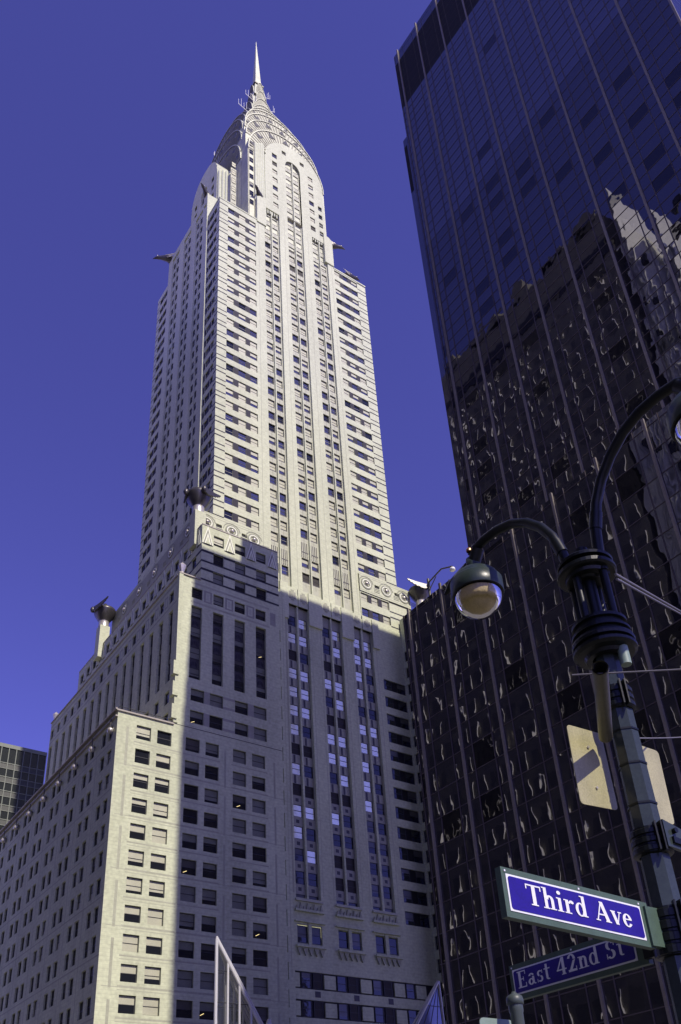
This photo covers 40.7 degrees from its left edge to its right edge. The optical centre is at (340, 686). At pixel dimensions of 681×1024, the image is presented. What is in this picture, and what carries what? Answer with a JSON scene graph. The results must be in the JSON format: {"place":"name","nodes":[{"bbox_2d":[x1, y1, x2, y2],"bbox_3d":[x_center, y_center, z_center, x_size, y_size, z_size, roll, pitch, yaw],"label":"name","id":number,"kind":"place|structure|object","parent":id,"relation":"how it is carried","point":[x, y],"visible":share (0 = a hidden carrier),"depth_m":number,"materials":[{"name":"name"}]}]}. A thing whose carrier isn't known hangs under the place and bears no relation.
{"place":"outdoors","nodes":[
{"label":"outdoors","id":0,"kind":"place"},
{"bbox_2d":[0,742,46,829],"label":"glass office building","id":1,"kind":"structure","parent":0,"point":[22,771],"depth_m":203.72,"materials":[{"name":"black glass"}]},
{"bbox_2d":[0,44,446,1023],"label":"skyscraper","id":2,"kind":"structure","parent":0,"point":[232,760],"depth_m":143.25,"materials":[{"name":"brick"}]},
{"bbox_2d":[62,983,65,999],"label":"window","id":3,"kind":"structure","parent":2,"relation":"in","point":[64,988],"depth_m":110.48,"materials":[{"name":"grey"}]},
{"bbox_2d":[65,954,68,970],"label":"window","id":4,"kind":"structure","parent":2,"relation":"in","point":[67,957],"depth_m":112.22,"materials":[{"name":"grey"}]},
{"bbox_2d":[69,979,72,995],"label":"window","id":5,"kind":"structure","parent":2,"relation":"in","point":[71,984],"depth_m":108.90,"materials":[{"name":"grey"}]},
{"bbox_2d":[72,950,75,965],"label":"window","id":6,"kind":"structure","parent":2,"relation":"in","point":[74,952],"depth_m":110.62,"materials":[{"name":"grey"}]},
{"bbox_2d":[75,921,78,936],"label":"window","id":7,"kind":"structure","parent":2,"relation":"in","point":[76,931],"depth_m":112.38,"materials":[{"name":"grey"}]},
{"bbox_2d":[77,894,80,909],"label":"window","id":8,"kind":"structure","parent":2,"relation":"in","point":[79,899],"depth_m":114.15,"materials":[{"name":"grey"}]},
{"bbox_2d":[82,971,85,987],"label":"window","id":9,"kind":"structure","parent":2,"relation":"in","point":[84,973],"depth_m":106.17,"materials":[{"name":"grey"}]},
{"bbox_2d":[84,941,88,958],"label":"window","id":10,"kind":"structure","parent":2,"relation":"in","point":[86,947],"depth_m":107.97,"materials":[{"name":"grey"}]},
{"bbox_2d":[87,913,90,928],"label":"window","id":11,"kind":"structure","parent":2,"relation":"in","point":[89,915],"depth_m":109.68,"materials":[{"name":"grey"}]},
{"bbox_2d":[89,885,92,900],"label":"window","id":12,"kind":"structure","parent":2,"relation":"in","point":[91,889],"depth_m":111.48,"materials":[{"name":"grey"}]},
{"bbox_2d":[89,966,93,983],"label":"window","id":13,"kind":"structure","parent":2,"relation":"in","point":[91,972],"depth_m":104.62,"materials":[{"name":"grey"}]},
{"bbox_2d":[92,936,95,952],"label":"window","id":14,"kind":"structure","parent":2,"relation":"in","point":[94,939],"depth_m":106.36,"materials":[{"name":"grey"}]},
{"bbox_2d":[92,858,95,872],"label":"window","id":15,"kind":"structure","parent":2,"relation":"in","point":[93,866],"depth_m":113.21,"materials":[{"name":"grey"}]},
{"bbox_2d":[94,832,97,846],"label":"window","id":16,"kind":"structure","parent":2,"relation":"in","point":[96,834],"depth_m":114.93,"materials":[{"name":"grey"}]},
{"bbox_2d":[94,907,98,923],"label":"window","id":17,"kind":"structure","parent":2,"relation":"in","point":[96,912],"depth_m":108.13,"materials":[{"name":"grey"}]},
{"bbox_2d":[97,879,100,894],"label":"window","id":18,"kind":"structure","parent":2,"relation":"in","point":[98,888],"depth_m":109.86,"materials":[{"name":"grey"}]},
{"bbox_2d":[99,852,102,866],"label":"window","id":19,"kind":"structure","parent":2,"relation":"in","point":[101,855],"depth_m":111.61,"materials":[{"name":"grey"}]},
{"bbox_2d":[101,826,104,840],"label":"window","id":20,"kind":"structure","parent":2,"relation":"in","point":[103,828],"depth_m":113.40,"materials":[{"name":"grey"}]},
{"bbox_2d":[104,800,106,813],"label":"window","id":21,"kind":"structure","parent":2,"relation":"in","point":[105,804],"depth_m":115.19,"materials":[{"name":"grey"}]},
{"bbox_2d":[120,964,136,982],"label":"window","id":22,"kind":"structure","parent":2,"relation":"in","point":[128,972],"depth_m":104.93,"materials":[{"name":"grey"}]},
{"bbox_2d":[122,934,138,952],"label":"window","id":23,"kind":"structure","parent":2,"relation":"in","point":[129,943],"depth_m":106.69,"materials":[{"name":"grey"}]},
{"bbox_2d":[124,905,139,922],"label":"window","id":24,"kind":"structure","parent":2,"relation":"in","point":[131,913],"depth_m":108.44,"materials":[{"name":"grey"}]},
{"bbox_2d":[126,877,141,894],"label":"window","id":25,"kind":"structure","parent":2,"relation":"in","point":[133,885],"depth_m":110.21,"materials":[{"name":"grey"}]},
{"bbox_2d":[128,850,142,866],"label":"window","id":26,"kind":"structure","parent":2,"relation":"in","point":[135,858],"depth_m":111.97,"materials":[{"name":"grey"}]},
{"bbox_2d":[129,823,144,839],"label":"window","id":27,"kind":"structure","parent":2,"relation":"in","point":[136,831],"depth_m":113.73,"materials":[{"name":"grey"}]},
{"bbox_2d":[131,798,145,814],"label":"window","id":28,"kind":"structure","parent":2,"relation":"in","point":[138,806],"depth_m":115.47,"materials":[{"name":"grey"}]},
{"bbox_2d":[133,773,147,788],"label":"window","id":29,"kind":"structure","parent":2,"relation":"in","point":[139,781],"depth_m":117.23,"materials":[{"name":"grey"}]},
{"bbox_2d":[134,749,148,764],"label":"window","id":30,"kind":"structure","parent":2,"relation":"in","point":[142,757],"depth_m":118.99,"materials":[{"name":"grey"}]},
{"bbox_2d":[136,726,150,740],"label":"window","id":31,"kind":"structure","parent":2,"relation":"in","point":[142,733],"depth_m":120.74,"materials":[{"name":"grey"}]},
{"bbox_2d":[144,967,159,984],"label":"window","id":32,"kind":"structure","parent":2,"relation":"in","point":[152,975],"depth_m":106.45,"materials":[{"name":"grey"}]},
{"bbox_2d":[146,937,161,954],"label":"window","id":33,"kind":"structure","parent":2,"relation":"in","point":[153,945],"depth_m":108.21,"materials":[{"name":"grey"}]},
{"bbox_2d":[147,908,162,925],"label":"window","id":34,"kind":"structure","parent":2,"relation":"in","point":[155,917],"depth_m":109.96,"materials":[{"name":"grey"}]},
{"bbox_2d":[149,881,163,897],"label":"window","id":35,"kind":"structure","parent":2,"relation":"in","point":[156,889],"depth_m":111.72,"materials":[{"name":"grey"}]},
{"bbox_2d":[150,854,164,870],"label":"window","id":36,"kind":"structure","parent":2,"relation":"in","point":[157,861],"depth_m":113.48,"materials":[{"name":"grey"}]},
{"bbox_2d":[152,828,166,843],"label":"window","id":37,"kind":"structure","parent":2,"relation":"in","point":[158,835],"depth_m":115.24,"materials":[{"name":"grey"}]},
{"bbox_2d":[153,802,167,818],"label":"window","id":38,"kind":"structure","parent":2,"relation":"in","point":[159,810],"depth_m":117.00,"materials":[{"name":"grey"}]},
{"bbox_2d":[154,778,168,793],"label":"window","id":39,"kind":"structure","parent":2,"relation":"in","point":[161,785],"depth_m":118.75,"materials":[{"name":"grey"}]},
{"bbox_2d":[156,754,169,769],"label":"window","id":40,"kind":"structure","parent":2,"relation":"in","point":[162,761],"depth_m":120.51,"materials":[{"name":"grey"}]},
{"bbox_2d":[157,731,170,745],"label":"window","id":41,"kind":"structure","parent":2,"relation":"in","point":[163,738],"depth_m":122.26,"materials":[{"name":"grey"}]},
{"bbox_2d":[177,970,192,987],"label":"window","id":42,"kind":"structure","parent":2,"relation":"in","point":[184,978],"depth_m":108.62,"materials":[{"name":"grey"}]},
{"bbox_2d":[178,941,193,958],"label":"window","id":43,"kind":"structure","parent":2,"relation":"in","point":[185,949],"depth_m":110.37,"materials":[{"name":"grey"}]},
{"bbox_2d":[179,913,193,929],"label":"window","id":44,"kind":"structure","parent":2,"relation":"in","point":[186,921],"depth_m":112.13,"materials":[{"name":"grey"}]},
{"bbox_2d":[180,886,194,902],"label":"window","id":45,"kind":"structure","parent":2,"relation":"in","point":[187,893],"depth_m":113.87,"materials":[{"name":"grey"}]},
{"bbox_2d":[181,859,195,875],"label":"window","id":46,"kind":"structure","parent":2,"relation":"in","point":[188,867],"depth_m":115.64,"materials":[{"name":"grey"}]},
{"bbox_2d":[182,833,195,849],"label":"window","id":47,"kind":"structure","parent":2,"relation":"in","point":[188,841],"depth_m":117.37,"materials":[{"name":"grey"}]},
{"bbox_2d":[183,808,196,824],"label":"window","id":48,"kind":"structure","parent":2,"relation":"in","point":[189,816],"depth_m":119.16,"materials":[{"name":"grey"}]},
{"bbox_2d":[184,784,197,799],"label":"window","id":49,"kind":"structure","parent":2,"relation":"in","point":[191,792],"depth_m":120.92,"materials":[{"name":"grey"}]},
{"bbox_2d":[185,761,197,775],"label":"window","id":50,"kind":"structure","parent":2,"relation":"in","point":[191,768],"depth_m":122.67,"materials":[{"name":"grey"}]},
{"bbox_2d":[185,738,198,752],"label":"window","id":51,"kind":"structure","parent":2,"relation":"in","point":[192,745],"depth_m":124.42,"materials":[{"name":"grey"}]},
{"bbox_2d":[189,667,198,679],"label":"window","id":52,"kind":"structure","parent":2,"relation":"in","point":[193,673],"depth_m":130.43,"materials":[{"name":"grey"}]},
{"bbox_2d":[190,710,202,724],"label":"window","id":53,"kind":"structure","parent":2,"relation":"in","point":[195,717],"depth_m":126.94,"materials":[{"name":"grey"}]},
{"bbox_2d":[190,689,203,702],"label":"window","id":54,"kind":"structure","parent":2,"relation":"in","point":[196,695],"depth_m":128.72,"materials":[{"name":"grey"}]},
{"bbox_2d":[200,972,213,989],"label":"window","id":55,"kind":"structure","parent":2,"relation":"in","point":[206,979],"depth_m":110.13,"materials":[{"name":"grey"}]},
{"bbox_2d":[201,944,214,960],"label":"window","id":56,"kind":"structure","parent":2,"relation":"in","point":[207,951],"depth_m":111.91,"materials":[{"name":"grey"}]},
{"bbox_2d":[201,916,215,932],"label":"window","id":57,"kind":"structure","parent":2,"relation":"in","point":[208,923],"depth_m":113.65,"materials":[{"name":"grey"}]},
{"bbox_2d":[202,889,215,905],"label":"window","id":58,"kind":"structure","parent":2,"relation":"in","point":[208,896],"depth_m":115.41,"materials":[{"name":"grey"}]},
{"bbox_2d":[203,863,215,878],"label":"window","id":59,"kind":"structure","parent":2,"relation":"in","point":[209,870],"depth_m":117.18,"materials":[{"name":"grey"}]},
{"bbox_2d":[203,837,216,853],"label":"window","id":60,"kind":"structure","parent":2,"relation":"in","point":[209,845],"depth_m":118.93,"materials":[{"name":"grey"}]},
{"bbox_2d":[204,813,216,828],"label":"window","id":61,"kind":"structure","parent":2,"relation":"in","point":[210,820],"depth_m":120.68,"materials":[{"name":"grey"}]},
{"bbox_2d":[204,789,217,803],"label":"window","id":62,"kind":"structure","parent":2,"relation":"in","point":[210,796],"depth_m":122.43,"materials":[{"name":"grey"}]},
{"bbox_2d":[205,765,217,780],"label":"window","id":63,"kind":"structure","parent":2,"relation":"in","point":[210,772],"depth_m":124.21,"materials":[{"name":"grey"}]},
{"bbox_2d":[205,743,217,757],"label":"window","id":64,"kind":"structure","parent":2,"relation":"in","point":[211,750],"depth_m":125.95,"materials":[{"name":"grey"}]},
{"bbox_2d":[209,716,221,729],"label":"window","id":65,"kind":"structure","parent":2,"relation":"in","point":[214,722],"depth_m":128.47,"materials":[{"name":"grey"}]},
{"bbox_2d":[210,694,221,708],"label":"window","id":66,"kind":"structure","parent":2,"relation":"in","point":[216,701],"depth_m":130.25,"materials":[{"name":"grey"}]},
{"bbox_2d":[0,144,445,1023],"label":"window","id":67,"kind":"structure","parent":2,"relation":"in","point":[126,1004],"depth_m":153.19,"materials":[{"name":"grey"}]},
{"bbox_2d":[232,843,244,858],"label":"window","id":68,"kind":"structure","parent":2,"relation":"in","point":[238,850],"depth_m":121.10,"materials":[{"name":"grey"}]},
{"bbox_2d":[232,819,244,833],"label":"window","id":69,"kind":"structure","parent":2,"relation":"in","point":[238,825],"depth_m":122.88,"materials":[{"name":"grey"}]},
{"bbox_2d":[232,976,245,991],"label":"window","id":70,"kind":"structure","parent":2,"relation":"in","point":[243,979],"depth_m":112.90,"materials":[{"name":"grey"}]},
{"bbox_2d":[232,947,245,964],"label":"window","id":71,"kind":"structure","parent":2,"relation":"in","point":[238,954],"depth_m":114.12,"materials":[{"name":"grey"}]},
{"bbox_2d":[232,920,245,936],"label":"window","id":72,"kind":"structure","parent":2,"relation":"in","point":[238,927],"depth_m":115.89,"materials":[{"name":"grey"}]},
{"bbox_2d":[232,894,245,909],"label":"window","id":73,"kind":"structure","parent":2,"relation":"in","point":[238,901],"depth_m":117.63,"materials":[{"name":"grey"}]},
{"bbox_2d":[232,868,245,883],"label":"window","id":74,"kind":"structure","parent":2,"relation":"in","point":[238,875],"depth_m":119.39,"materials":[{"name":"grey"}]},
{"bbox_2d":[233,795,244,809],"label":"window","id":75,"kind":"structure","parent":2,"relation":"in","point":[238,801],"depth_m":124.67,"materials":[{"name":"grey"}]},
{"bbox_2d":[233,772,244,786],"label":"window","id":76,"kind":"structure","parent":2,"relation":"in","point":[238,779],"depth_m":126.41,"materials":[{"name":"grey"}]},
{"bbox_2d":[233,750,244,763],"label":"window","id":77,"kind":"structure","parent":2,"relation":"in","point":[238,756],"depth_m":128.15,"materials":[{"name":"grey"}]},
{"bbox_2d":[235,722,246,736],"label":"window","id":78,"kind":"structure","parent":2,"relation":"in","point":[240,729],"depth_m":130.55,"materials":[{"name":"grey"}]},
{"bbox_2d":[235,701,246,714],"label":"window","id":79,"kind":"structure","parent":2,"relation":"in","point":[241,708],"depth_m":132.35,"materials":[{"name":"grey"}]},
{"bbox_2d":[252,754,263,768],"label":"window","id":80,"kind":"structure","parent":2,"relation":"in","point":[257,761],"depth_m":129.73,"materials":[{"name":"grey"}]},
{"bbox_2d":[252,822,264,837],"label":"window","id":81,"kind":"structure","parent":2,"relation":"in","point":[258,830],"depth_m":124.45,"materials":[{"name":"grey"}]},
{"bbox_2d":[252,799,264,813],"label":"window","id":82,"kind":"structure","parent":2,"relation":"in","point":[258,806],"depth_m":126.23,"materials":[{"name":"grey"}]},
{"bbox_2d":[252,776,264,791],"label":"window","id":83,"kind":"structure","parent":2,"relation":"in","point":[257,783],"depth_m":128.00,"materials":[{"name":"grey"}]},
{"bbox_2d":[253,897,265,912],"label":"window","id":84,"kind":"structure","parent":2,"relation":"in","point":[259,904],"depth_m":119.22,"materials":[{"name":"grey"}]},
{"bbox_2d":[253,871,265,886],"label":"window","id":85,"kind":"structure","parent":2,"relation":"in","point":[259,879],"depth_m":120.99,"materials":[{"name":"grey"}]},
{"bbox_2d":[253,847,265,861],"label":"window","id":86,"kind":"structure","parent":2,"relation":"in","point":[259,854],"depth_m":122.76,"materials":[{"name":"grey"}]},
{"bbox_2d":[253,978,266,994],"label":"window","id":87,"kind":"structure","parent":2,"relation":"in","point":[259,985],"depth_m":113.93,"materials":[{"name":"grey"}]},
{"bbox_2d":[253,950,266,966],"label":"window","id":88,"kind":"structure","parent":2,"relation":"in","point":[259,957],"depth_m":115.69,"materials":[{"name":"grey"}]},
{"bbox_2d":[253,923,266,939],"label":"window","id":89,"kind":"structure","parent":2,"relation":"in","point":[259,930],"depth_m":117.49,"materials":[{"name":"grey"}]},
{"bbox_2d":[254,727,265,741],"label":"window","id":90,"kind":"structure","parent":2,"relation":"in","point":[259,734],"depth_m":132.19,"materials":[{"name":"grey"}]},
{"bbox_2d":[254,706,265,720],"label":"window","id":91,"kind":"structure","parent":2,"relation":"in","point":[259,713],"depth_m":133.98,"materials":[{"name":"grey"}]},
{"bbox_2d":[297,925,307,943],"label":"window","id":92,"kind":"structure","parent":2,"relation":"in","point":[302,934],"depth_m":127.13,"materials":[{"name":"blue"}]},
{"bbox_2d":[312,927,320,944],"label":"window","id":93,"kind":"structure","parent":2,"relation":"in","point":[316,932],"depth_m":128.34,"materials":[{"name":"blue"}]},
{"bbox_2d":[338,931,347,948],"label":"window","id":94,"kind":"structure","parent":2,"relation":"in","point":[343,936],"depth_m":130.71,"materials":[{"name":"blue"}]},
{"bbox_2d":[352,933,360,950],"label":"window","id":95,"kind":"structure","parent":2,"relation":"in","point":[356,941],"depth_m":131.87,"materials":[{"name":"blue"}]},
{"bbox_2d":[375,936,384,953],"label":"window","id":96,"kind":"structure","parent":2,"relation":"in","point":[380,946],"depth_m":134.11,"materials":[{"name":"blue"}]},
{"bbox_2d":[389,938,397,954],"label":"window","id":97,"kind":"structure","parent":2,"relation":"in","point":[392,942],"depth_m":135.32,"materials":[{"name":"blue"}]},
{"bbox_2d":[0,0,468,783],"label":"sky","id":98,"kind":"structure","parent":0,"point":[114,114],"materials":[{"name":"blue"}]},
{"bbox_2d":[394,0,680,1023],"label":"office tower","id":99,"kind":"structure","parent":0,"point":[542,144],"depth_m":77.47,"materials":[{"name":"black glass"}]},
{"bbox_2d":[427,566,454,595],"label":"roof lamp","id":100,"kind":"object","parent":99,"relation":"on","point":[452,568],"visible":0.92,"depth_m":77.39,"materials":[{"name":"metal"}]},
{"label":"pavement","id":101,"kind":"structure","parent":0,"visible":0},
{"bbox_2d":[506,991,524,1023],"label":"sign post","id":102,"kind":"object","parent":101,"relation":"on","point":[514,1001],"visible":1,"depth_m":4.69,"materials":[{"name":"metal"}]},
{"bbox_2d":[479,1017,510,1023],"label":"sign","id":103,"kind":"object","parent":102,"relation":"attached to","point":[483,1020],"visible":0.83,"depth_m":4.72,"materials":[{"name":"metal"}]},
{"bbox_2d":[444,376,680,1023],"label":"street lamp","id":104,"kind":"object","parent":101,"relation":"on","point":[604,642],"visible":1,"depth_m":7.60,"materials":[{"name":"metal"}]},
{"bbox_2d":[495,866,655,949],"bbox_3d":[1.595,1.489,6.123,1.420,0.372,0.062,17,-36,-31],"label":"street sign","id":105,"kind":"object","parent":104,"relation":"attached to","point":[534,900],"visible":1,"depth_m":6.04,"materials":[{"name":"blue metal"}]},
{"bbox_2d":[509,939,653,999],"bbox_3d":[1.849,2.194,7.231,0.063,0.302,1.400,17,-36,-31],"label":"street sign","id":106,"kind":"object","parent":104,"relation":"attached to","point":[582,963],"visible":0.93,"depth_m":7.21,"materials":[{"name":"blue metal"}]},
{"bbox_2d":[567,725,616,809],"bbox_3d":[1.988,0.635,7.260,0.439,0.705,0.018,17,-36,-31],"label":"traffic sign","id":107,"kind":"object","parent":104,"relation":"attached to","point":[592,774],"visible":0.88,"depth_m":7.25,"materials":[{"name":"beige metal"}]},
{"bbox_2d":[572,669,680,675],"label":"tie rod","id":108,"kind":"object","parent":104,"relation":"attached to","point":[630,672],"visible":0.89,"depth_m":6.50,"materials":[{"name":"silver metal"}]},
{"bbox_2d":[614,573,680,614],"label":"overhead cable","id":109,"kind":"object","parent":104,"relation":"attached to","point":[638,587],"visible":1,"depth_m":9.67,"materials":[{"name":"silver metal"}]},
{"bbox_2d":[642,746,673,824],"bbox_3d":[2.570,0.791,7.643,0.487,0.689,0.018,17,-36,-31],"label":"traffic sign","id":110,"kind":"object","parent":104,"relation":"attached to","point":[654,767],"visible":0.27,"depth_m":7.72,"materials":[{"name":"beige metal"}]},
{"bbox_2d":[640,737,680,738],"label":"guy wire","id":111,"kind":"object","parent":104,"relation":"attached to","point":[657,737],"visible":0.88,"depth_m":8.07,"materials":[{"name":"silver metal"}]},
{"bbox_3d":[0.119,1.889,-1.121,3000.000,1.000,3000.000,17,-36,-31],"label":"ground","id":112,"kind":"structure","parent":0,"visible":0},
{"bbox_2d":[214,936,262,1023],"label":"glass pyramid","id":113,"kind":"object","parent":112,"relation":"on","point":[247,1009],"visible":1,"depth_m":94.85,"materials":[{"name":"grey"}]},
{"bbox_2d":[412,980,444,1023],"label":"glass pyramid","id":114,"kind":"object","parent":112,"relation":"on","point":[431,1011],"visible":1,"depth_m":108.13,"materials":[{"name":"blue"}]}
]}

